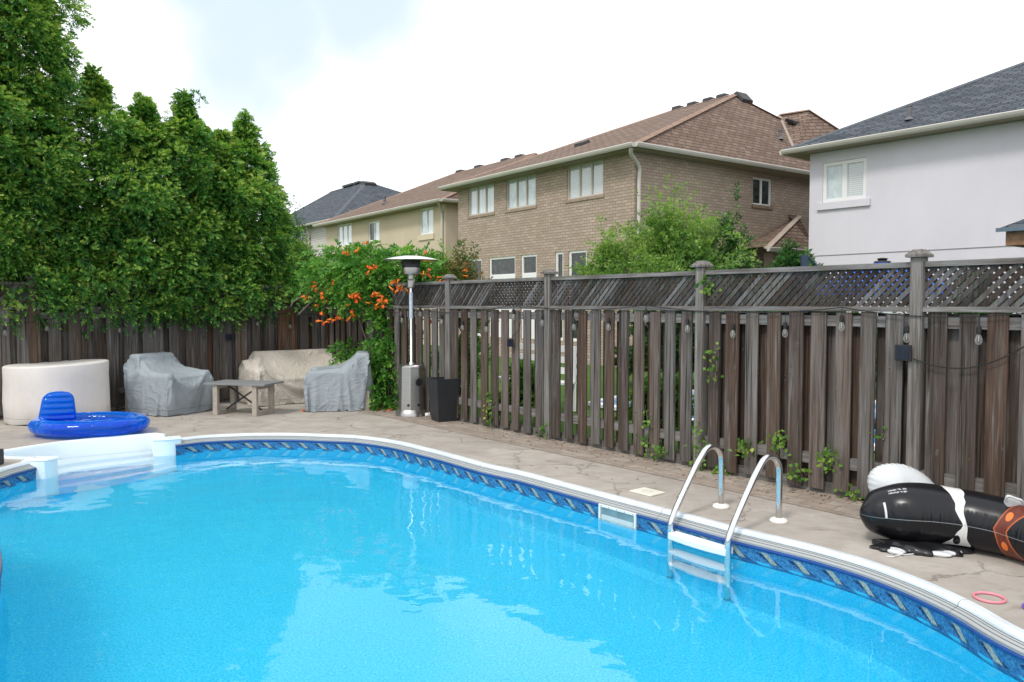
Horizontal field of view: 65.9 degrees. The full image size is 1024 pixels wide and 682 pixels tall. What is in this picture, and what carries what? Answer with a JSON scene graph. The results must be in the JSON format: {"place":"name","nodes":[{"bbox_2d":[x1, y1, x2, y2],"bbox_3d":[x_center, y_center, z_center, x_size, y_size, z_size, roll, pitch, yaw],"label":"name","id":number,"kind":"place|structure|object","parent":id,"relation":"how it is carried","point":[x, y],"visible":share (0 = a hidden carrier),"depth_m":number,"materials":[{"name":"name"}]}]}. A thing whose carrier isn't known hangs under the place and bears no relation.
{"place":"outdoors","nodes":[
{"label":"outdoors","id":0,"kind":"place"},
{"bbox_2d":[0,449,3,464],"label":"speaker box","id":1,"kind":"object","parent":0,"point":[1,456],"visible":1,"depth_m":8.00,"materials":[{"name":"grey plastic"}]},
{"bbox_2d":[0,398,238,419],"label":"soil bed","id":2,"kind":"object","parent":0,"point":[222,401],"depth_m":12.31,"materials":[{"name":"brown soil"}]},
{"bbox_2d":[0,61,194,339],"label":"cedar tree","id":3,"kind":"object","parent":2,"relation":"on","point":[99,93],"visible":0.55,"depth_m":11.81,"materials":[{"name":"green plant"}]},
{"bbox_2d":[0,275,320,414],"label":"wooden fence","id":4,"kind":"object","parent":2,"relation":"on","point":[216,354],"visible":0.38,"depth_m":12.30,"materials":[{"name":"brown wood"}]},
{"bbox_2d":[0,310,323,335],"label":"string lights","id":5,"kind":"object","parent":4,"relation":"attached to","point":[4,327],"visible":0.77,"depth_m":12.33,"materials":[{"name":"black rubber"}]},
{"bbox_2d":[226,334,232,340],"bbox_3d":[-4.680,-0.062,13.065,0.115,0.115,0.054,-2,3,-39],"label":"solar panel","id":6,"kind":"object","parent":4,"relation":"attached to","point":[229,337],"visible":1,"depth_m":13.04,"materials":[{"name":"black plastic"}]},
{"bbox_2d":[114,88,267,331],"bbox_3d":[-5.455,-1.597,13.169,2.912,5.222,2.239,-2,3,-38],"label":"cedar tree","id":7,"kind":"object","parent":2,"relation":"on","point":[197,132],"visible":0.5,"depth_m":12.77,"materials":[{"name":"green plant"}]},
{"bbox_2d":[211,108,311,328],"bbox_3d":[-4.557,-1.545,13.938,2.166,5.051,2.114,0,3,0],"label":"cedar tree","id":8,"kind":"object","parent":2,"relation":"on","point":[246,134],"visible":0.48,"depth_m":13.60,"materials":[{"name":"green plant"}]},
{"bbox_2d":[14,344,875,460],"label":"lawn ground","id":9,"kind":"structure","parent":0,"point":[575,412],"depth_m":14.44,"materials":[{"name":"green plant"}]},
{"bbox_2d":[0,0,77,339],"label":"cedar tree","id":10,"kind":"object","parent":9,"relation":"on","point":[9,117],"visible":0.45,"depth_m":11.09,"materials":[{"name":"green plant"}]},
{"bbox_2d":[0,0,114,338],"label":"cedar tree","id":11,"kind":"object","parent":9,"relation":"on","point":[49,94],"visible":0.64,"depth_m":11.36,"materials":[{"name":"green plant"}]},
{"bbox_2d":[65,91,229,338],"bbox_3d":[-6.054,-1.519,12.941,2.979,5.089,2.986,0,3,0],"label":"cedar tree","id":12,"kind":"object","parent":9,"relation":"on","point":[143,109],"visible":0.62,"depth_m":12.25,"materials":[{"name":"green plant"}]},
{"bbox_2d":[145,128,296,333],"bbox_3d":[-5.007,-1.347,13.682,2.540,4.677,3.041,0,3,0],"label":"cedar tree","id":13,"kind":"object","parent":9,"relation":"on","point":[226,135],"visible":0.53,"depth_m":13.12,"materials":[{"name":"green plant"}]},
{"bbox_2d":[285,195,313,249],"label":"young tree","id":14,"kind":"object","parent":9,"relation":"on","point":[296,232],"visible":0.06,"depth_m":16.91,"materials":[{"name":"green plant"}]},
{"bbox_2d":[284,237,321,309],"bbox_3d":[-4.136,-0.551,15.299,1.608,2.950,1.525,0,3,0],"label":"young tree","id":15,"kind":"object","parent":9,"relation":"on","point":[301,245],"visible":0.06,"depth_m":15.04,"materials":[{"name":"green plant"}]},
{"bbox_2d":[262,181,400,310],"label":"house","id":16,"kind":"structure","parent":9,"relation":"on","point":[344,198],"depth_m":48.63,"materials":[{"name":"grey"}]},
{"bbox_2d":[401,330,431,364],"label":"garden shrub","id":17,"kind":"object","parent":9,"relation":"on","point":[408,351],"visible":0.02,"depth_m":13.83,"materials":[{"name":"green plant"}]},
{"bbox_2d":[312,152,537,345],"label":"beige house","id":18,"kind":"structure","parent":9,"relation":"on","point":[420,216],"depth_m":34.65,"materials":[{"name":"paint"}]},
{"bbox_2d":[337,223,351,249],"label":"window","id":19,"kind":"structure","parent":18,"relation":"in","point":[344,230],"depth_m":38.72,"materials":[{"name":"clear glass"}]},
{"bbox_2d":[369,221,379,245],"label":"window","id":20,"kind":"structure","parent":18,"relation":"in","point":[373,226],"depth_m":36.09,"materials":[{"name":"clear glass"}]},
{"bbox_2d":[418,207,433,240],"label":"window","id":21,"kind":"structure","parent":18,"relation":"in","point":[426,215],"depth_m":32.27,"materials":[{"name":"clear glass"}]},
{"bbox_2d":[429,238,453,305],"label":"rose bush","id":22,"kind":"object","parent":9,"relation":"on","point":[444,267],"visible":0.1,"depth_m":12.94,"materials":[{"name":"green plant"}]},
{"bbox_2d":[431,333,490,396],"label":"garden shrub","id":23,"kind":"object","parent":9,"relation":"on","point":[479,359],"visible":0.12,"depth_m":12.54,"materials":[{"name":"green plant"}]},
{"bbox_2d":[423,238,499,397],"bbox_3d":[-0.761,-0.302,12.636,1.328,2.699,1.346,0,3,0],"label":"rose bush","id":24,"kind":"object","parent":9,"relation":"on","point":[459,266],"visible":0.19,"depth_m":12.51,"materials":[{"name":"green plant"}]},
{"bbox_2d":[0,401,1023,629],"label":"pool deck","id":25,"kind":"structure","parent":9,"relation":"on","point":[966,576],"depth_m":7.28,"materials":[{"name":"concrete"}]},
{"bbox_2d":[2,359,110,424],"bbox_3d":[-6.425,0.695,11.175,1.326,0.817,1.327,0,3,0],"label":"covered round table","id":26,"kind":"object","parent":25,"relation":"on","point":[26,387],"visible":0.93,"depth_m":10.64,"materials":[{"name":"beige fabric"}]},
{"bbox_2d":[27,391,149,436],"bbox_3d":[-5.316,0.887,9.936,1.429,0.505,1.110,0,3,0],"label":"pool lounger","id":27,"kind":"object","parent":25,"relation":"on","point":[47,423],"visible":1,"depth_m":9.82,"materials":[{"name":"blue plastic"}]},
{"bbox_2d":[123,352,213,416],"bbox_3d":[-5.230,0.630,11.940,1.073,0.886,0.954,1,3,24],"label":"covered armchair","id":28,"kind":"object","parent":25,"relation":"on","point":[167,384],"visible":0.98,"depth_m":11.65,"materials":[{"name":"grey fabric"}]},
{"bbox_2d":[203,379,283,416],"bbox_3d":[-3.986,0.845,11.757,0.993,0.473,0.560,1,3,13],"label":"coffee table","id":29,"kind":"object","parent":25,"relation":"on","point":[256,385],"visible":1,"depth_m":11.65,"materials":[{"name":"grey wood"}]},
{"bbox_2d":[238,349,340,405],"bbox_3d":[-3.655,0.584,13.380,1.851,0.844,0.986,-2,3,-39],"label":"covered loveseat","id":30,"kind":"object","parent":25,"relation":"on","point":[290,368],"visible":0.47,"depth_m":13.00,"materials":[{"name":"beige fabric"}]},
{"bbox_2d":[304,350,375,411],"bbox_3d":[-2.687,0.609,12.406,1.112,0.886,0.972,0,3,-10],"label":"covered armchair","id":31,"kind":"object","parent":25,"relation":"on","point":[343,386],"visible":0.9,"depth_m":11.99,"materials":[{"name":"grey fabric"}]},
{"bbox_2d":[0,433,1023,679],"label":"swimming pool","id":32,"kind":"structure","parent":25,"relation":"in","point":[988,635],"depth_m":6.32,"materials":[{"name":"white plastic"}]},
{"bbox_2d":[0,449,1023,681],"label":"pool water","id":33,"kind":"structure","parent":32,"relation":"in","point":[272,565],"depth_m":4.92,"materials":[{"name":"blue liquid"}]},
{"bbox_2d":[630,487,664,496],"bbox_3d":[1.169,1.300,6.812,0.191,0.015,0.243,-2,3,-39],"label":"skimmer lid","id":34,"kind":"object","parent":25,"relation":"on","point":[647,491],"visible":1,"depth_m":6.79,"materials":[{"name":"beige plastic"}]},
{"bbox_2d":[319,249,1023,501],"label":"wooden fence","id":35,"kind":"object","parent":25,"relation":"on","point":[809,382],"visible":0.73,"depth_m":7.14,"materials":[{"name":"brown wood"}]},
{"bbox_2d":[284,238,467,411],"bbox_3d":[-2.350,-0.171,12.954,3.598,3.069,2.010,2,3,35],"label":"trumpet vine","id":36,"kind":"object","parent":35,"relation":"attached to","point":[346,275],"visible":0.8,"depth_m":12.46,"materials":[{"name":"green plant"}]},
{"bbox_2d":[482,392,495,427],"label":"ivy plant","id":37,"kind":"object","parent":35,"relation":"attached to","point":[488,408],"visible":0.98,"depth_m":10.33,"materials":[{"name":"green plant"}]},
{"bbox_2d":[507,339,512,346],"bbox_3d":[-0.011,0.020,9.923,0.054,0.100,0.100,-2,3,-39],"label":"solar panel","id":38,"kind":"object","parent":35,"relation":"attached to","point":[509,342],"visible":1,"depth_m":9.90,"materials":[{"name":"black plastic"}]},
{"bbox_2d":[529,423,550,438],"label":"ivy plant","id":39,"kind":"object","parent":35,"relation":"attached to","point":[542,427],"visible":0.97,"depth_m":9.48,"materials":[{"name":"green plant"}]},
{"bbox_2d":[636,410,652,456],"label":"ivy plant","id":40,"kind":"object","parent":35,"relation":"attached to","point":[641,438],"visible":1,"depth_m":8.24,"materials":[{"name":"green plant"}]},
{"bbox_2d":[650,444,667,460],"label":"ivy plant","id":41,"kind":"object","parent":35,"relation":"attached to","point":[656,449],"visible":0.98,"depth_m":8.09,"materials":[{"name":"green plant"}]},
{"bbox_2d":[366,304,1023,341],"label":"string lights","id":42,"kind":"object","parent":35,"relation":"attached to","point":[906,327],"visible":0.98,"depth_m":7.36,"materials":[{"name":"black rubber"}]},
{"bbox_2d":[683,422,710,470],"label":"ivy plant","id":43,"kind":"object","parent":35,"relation":"attached to","point":[697,450],"visible":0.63,"depth_m":7.70,"materials":[{"name":"green plant"}]},
{"bbox_2d":[695,275,721,295],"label":"ivy plant","id":44,"kind":"object","parent":35,"relation":"attached to","point":[706,290],"visible":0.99,"depth_m":7.58,"materials":[{"name":"green plant"}]},
{"bbox_2d":[703,342,723,383],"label":"ivy plant","id":45,"kind":"object","parent":35,"relation":"attached to","point":[709,369],"visible":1,"depth_m":7.54,"materials":[{"name":"green plant"}]},
{"bbox_2d":[711,465,731,474],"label":"ivy plant","id":46,"kind":"object","parent":35,"relation":"attached to","point":[716,469],"visible":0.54,"depth_m":7.54,"materials":[{"name":"green plant"}]},
{"bbox_2d":[727,437,760,457],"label":"ivy plant","id":47,"kind":"object","parent":35,"relation":"attached to","point":[741,447],"visible":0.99,"depth_m":7.29,"materials":[{"name":"green plant"}]},
{"bbox_2d":[761,429,794,460],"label":"ivy plant","id":48,"kind":"object","parent":35,"relation":"attached to","point":[781,438],"visible":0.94,"depth_m":7.01,"materials":[{"name":"green plant"}]},
{"bbox_2d":[787,463,811,481],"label":"ivy plant","id":49,"kind":"object","parent":35,"relation":"attached to","point":[800,479],"visible":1,"depth_m":6.88,"materials":[{"name":"green plant"}]},
{"bbox_2d":[815,444,842,473],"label":"ivy plant","id":50,"kind":"object","parent":35,"relation":"attached to","point":[827,453],"visible":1,"depth_m":6.65,"materials":[{"name":"green plant"}]},
{"bbox_2d":[834,483,862,501],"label":"ivy plant","id":51,"kind":"object","parent":35,"relation":"attached to","point":[851,494],"visible":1,"depth_m":6.52,"materials":[{"name":"green plant"}]},
{"bbox_2d":[867,426,886,440],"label":"ivy plant","id":52,"kind":"object","parent":35,"relation":"attached to","point":[877,436],"visible":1,"depth_m":6.31,"materials":[{"name":"green plant"}]},
{"bbox_2d":[895,344,911,360],"bbox_3d":[3.051,0.091,6.142,0.054,0.125,0.125,-2,3,-39],"label":"solar panel","id":53,"kind":"object","parent":35,"relation":"attached to","point":[903,352],"visible":1,"depth_m":6.12,"materials":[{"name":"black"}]},
{"bbox_2d":[913,346,1023,368],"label":"extension cable","id":54,"kind":"object","parent":35,"relation":"attached to","point":[973,366],"visible":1,"depth_m":5.76,"materials":[{"name":"black rubber"}]},
{"bbox_2d":[667,443,787,560],"bbox_3d":[1.600,1.560,5.940,0.720,1.479,0.663,-2,3,-37],"label":"pool ladder","id":55,"kind":"object","parent":25,"relation":"on","point":[726,550],"visible":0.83,"depth_m":5.86,"materials":[{"name":"metal"}]},
{"bbox_2d":[859,463,1023,561],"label":"inflatable ride on","id":56,"kind":"object","parent":25,"relation":"on","point":[906,510],"visible":0.99,"depth_m":5.15,"materials":[{"name":"plastic"}]},
{"bbox_2d":[972,591,1006,603],"bbox_3d":[2.631,1.414,4.350,0.165,0.015,0.165,0,3,0],"label":"dive ring","id":57,"kind":"object","parent":25,"relation":"on","point":[988,601],"visible":1,"depth_m":4.34,"materials":[{"name":"pink plastic"}]},
{"bbox_2d":[480,359,562,421],"bbox_3d":[0.195,0.644,10.712,1.092,0.982,1.101,2,3,36],"label":"garden shrub","id":58,"kind":"object","parent":9,"relation":"on","point":[521,384],"visible":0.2,"depth_m":10.58,"materials":[{"name":"green plant"}]},
{"bbox_2d":[565,232,641,312],"bbox_3d":[1.740,-0.434,13.634,1.656,2.867,1.888,0,3,0],"label":"shade tree","id":59,"kind":"object","parent":9,"relation":"on","point":[588,268],"visible":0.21,"depth_m":13.35,"materials":[{"name":"green plant"}]},
{"bbox_2d":[438,91,838,366],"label":"brick house","id":60,"kind":"structure","parent":9,"relation":"on","point":[533,216],"depth_m":22.86,"materials":[{"name":"brown brick"}]},
{"bbox_2d":[469,259,481,335],"bbox_3d":[-1.273,-1.449,26.239,0.712,2.526,0.944,0,3,0],"label":"window","id":61,"kind":"structure","parent":60,"relation":"in","point":[479,265],"depth_m":25.99,"materials":[{"name":"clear glass"}]},
{"bbox_2d":[467,183,494,218],"bbox_3d":[-0.957,-4.550,25.681,0.418,1.033,1.587,-2,3,-36],"label":"window","id":62,"kind":"structure","parent":60,"relation":"in","point":[481,198],"depth_m":25.70,"materials":[{"name":"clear glass"}]},
{"bbox_2d":[490,256,514,337],"bbox_3d":[-0.271,-1.386,24.870,0.883,2.526,1.177,0,3,0],"label":"window","id":63,"kind":"structure","parent":60,"relation":"in","point":[500,267],"depth_m":24.84,"materials":[{"name":"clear glass"}]},
{"bbox_2d":[504,174,536,212],"bbox_3d":[0.316,-4.470,23.942,0.420,1.033,1.595,-2,3,-36],"label":"window","id":64,"kind":"structure","parent":60,"relation":"in","point":[521,191],"depth_m":23.96,"materials":[{"name":"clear glass"}]},
{"bbox_2d":[522,254,536,338],"bbox_3d":[0.549,-1.334,23.750,0.499,2.526,0.652,0,3,0],"label":"window","id":65,"kind":"structure","parent":60,"relation":"in","point":[529,262],"depth_m":23.70,"materials":[{"name":"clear glass"}]},
{"bbox_2d":[556,252,562,339],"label":"window","id":66,"kind":"structure","parent":60,"relation":"in","point":[559,255],"depth_m":22.61,"materials":[{"name":"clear glass"}]},
{"bbox_2d":[569,250,586,340],"bbox_3d":[1.862,-1.252,21.956,0.500,2.526,0.653,0,3,0],"label":"window","id":67,"kind":"structure","parent":60,"relation":"in","point":[574,256],"depth_m":22.08,"materials":[{"name":"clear glass"}]},
{"bbox_2d":[565,159,603,202],"bbox_3d":[2.036,-4.362,21.591,0.418,1.033,1.589,-2,3,-36],"label":"window","id":68,"kind":"structure","parent":60,"relation":"in","point":[585,180],"depth_m":21.60,"materials":[{"name":"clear glass"}]},
{"bbox_2d":[752,177,773,209],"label":"window","id":69,"kind":"structure","parent":60,"relation":"in","point":[761,187],"depth_m":23.13,"materials":[{"name":"clear glass"}]},
{"bbox_2d":[614,371,693,447],"bbox_3d":[1.615,0.740,8.797,0.980,0.811,0.936,0,3,0],"label":"garden shrub","id":70,"kind":"object","parent":9,"relation":"on","point":[645,400],"visible":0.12,"depth_m":8.70,"materials":[{"name":"green plant"}]},
{"bbox_2d":[615,302,726,378],"bbox_3d":[3.348,-0.222,15.877,2.707,2.154,2.491,2,3,34],"label":"garden shrub","id":71,"kind":"object","parent":9,"relation":"on","point":[646,349],"visible":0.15,"depth_m":15.61,"materials":[{"name":"green plant"}]},
{"bbox_2d":[576,173,778,311],"bbox_3d":[2.742,-0.829,13.101,3.599,3.704,3.540,0,3,0],"label":"shade tree","id":72,"kind":"object","parent":9,"relation":"on","point":[676,243],"visible":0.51,"depth_m":12.68,"materials":[{"name":"green plant"}]},
{"bbox_2d":[588,390,875,451],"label":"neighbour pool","id":73,"kind":"structure","parent":9,"relation":"in","point":[693,407],"depth_m":12.66,"materials":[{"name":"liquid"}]},
{"bbox_2d":[800,255,822,312],"bbox_3d":[4.436,-0.078,11.508,0.478,2.340,0.060,0,3,0],"label":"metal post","id":74,"kind":"object","parent":73,"relation":"on","point":[804,260],"visible":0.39,"depth_m":11.44,"materials":[{"name":"grey metal"}]},
{"bbox_2d":[818,258,951,428],"bbox_3d":[4.863,0.025,10.412,1.571,2.235,1.571,1,3,22],"label":"parasol","id":75,"kind":"object","parent":73,"relation":"on","point":[882,260],"visible":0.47,"depth_m":10.03,"materials":[{"name":"blue fabric"}]},
{"bbox_2d":[709,182,770,311],"bbox_3d":[3.761,-0.803,13.003,1.092,3.664,0.940,-1,3,-27],"label":"shade tree","id":76,"kind":"object","parent":9,"relation":"on","point":[730,243],"visible":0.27,"depth_m":12.89,"materials":[{"name":"green plant"}]},
{"bbox_2d":[747,238,826,311],"bbox_3d":[5.899,-0.648,16.448,1.718,3.038,1.431,-2,3,-36],"label":"green shrub","id":77,"kind":"object","parent":9,"relation":"on","point":[788,256],"visible":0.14,"depth_m":16.32,"materials":[{"name":"green plant"}]},
{"bbox_2d":[758,277,876,370],"bbox_3d":[5.684,-0.214,14.693,3.446,2.171,2.796,0,3,0],"label":"garden shrub","id":78,"kind":"object","parent":9,"relation":"on","point":[827,312],"visible":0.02,"depth_m":14.39,"materials":[{"name":"green plant"}]},
{"bbox_2d":[779,62,1023,315],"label":"stucco house","id":79,"kind":"structure","parent":9,"relation":"on","point":[940,176],"depth_m":18.30,"materials":[{"name":"white paint"}]},
{"bbox_2d":[816,157,870,210],"bbox_3d":[8.306,-3.901,19.668,0.424,1.180,1.378,-2,3,-39],"label":"window","id":80,"kind":"structure","parent":79,"relation":"in","point":[844,182],"depth_m":19.62,"materials":[{"name":"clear glass"}]},
{"bbox_2d":[892,268,1021,314],"bbox_3d":[7.560,-0.099,12.914,2.768,2.239,3.039,1,3,12],"label":"garden shrub","id":81,"kind":"object","parent":9,"relation":"on","point":[962,292],"visible":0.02,"depth_m":12.63,"materials":[{"name":"green plant"}]},
{"bbox_2d":[996,219,1023,247],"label":"garden pavilion","id":82,"kind":"structure","parent":9,"relation":"on","point":[1014,231],"depth_m":11.92,"materials":[{"name":"brown wood"}]},
{"bbox_2d":[7,0,1023,253],"label":"sky","id":83,"kind":"structure","parent":0,"point":[398,95],"materials":[{"name":"white"}]},
{"bbox_2d":[499,343,576,410],"bbox_3d":[0.339,0.555,12.437,0.480,0.990,1.500,-2,3,-39],"label":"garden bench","id":84,"kind":"object","parent":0,"point":[562,368],"visible":0.2,"depth_m":12.00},
{"bbox_2d":[358,405,863,518],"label":"paver path","id":85,"kind":"structure","parent":0,"point":[846,506],"depth_m":7.94,"materials":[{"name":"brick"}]},
{"bbox_2d":[383,256,438,416],"bbox_3d":[-1.470,-0.074,11.521,0.810,2.330,0.810,0,3,0],"label":"patio heater","id":86,"kind":"object","parent":85,"relation":"on","point":[411,390],"visible":0.99,"depth_m":11.41,"materials":[{"name":"metal"}]},
{"bbox_2d":[427,377,460,421],"bbox_3d":[-0.952,0.815,11.029,0.370,0.600,0.370,-1,3,-28],"label":"planter","id":87,"kind":"object","parent":85,"relation":"on","point":[443,393],"visible":0.91,"depth_m":10.90,"materials":[{"name":"black plastic"}]},
{"bbox_2d":[192,408,863,502],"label":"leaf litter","id":88,"kind":"object","parent":85,"relation":"on","point":[647,460],"visible":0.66,"depth_m":8.27,"materials":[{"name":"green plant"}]}
]}

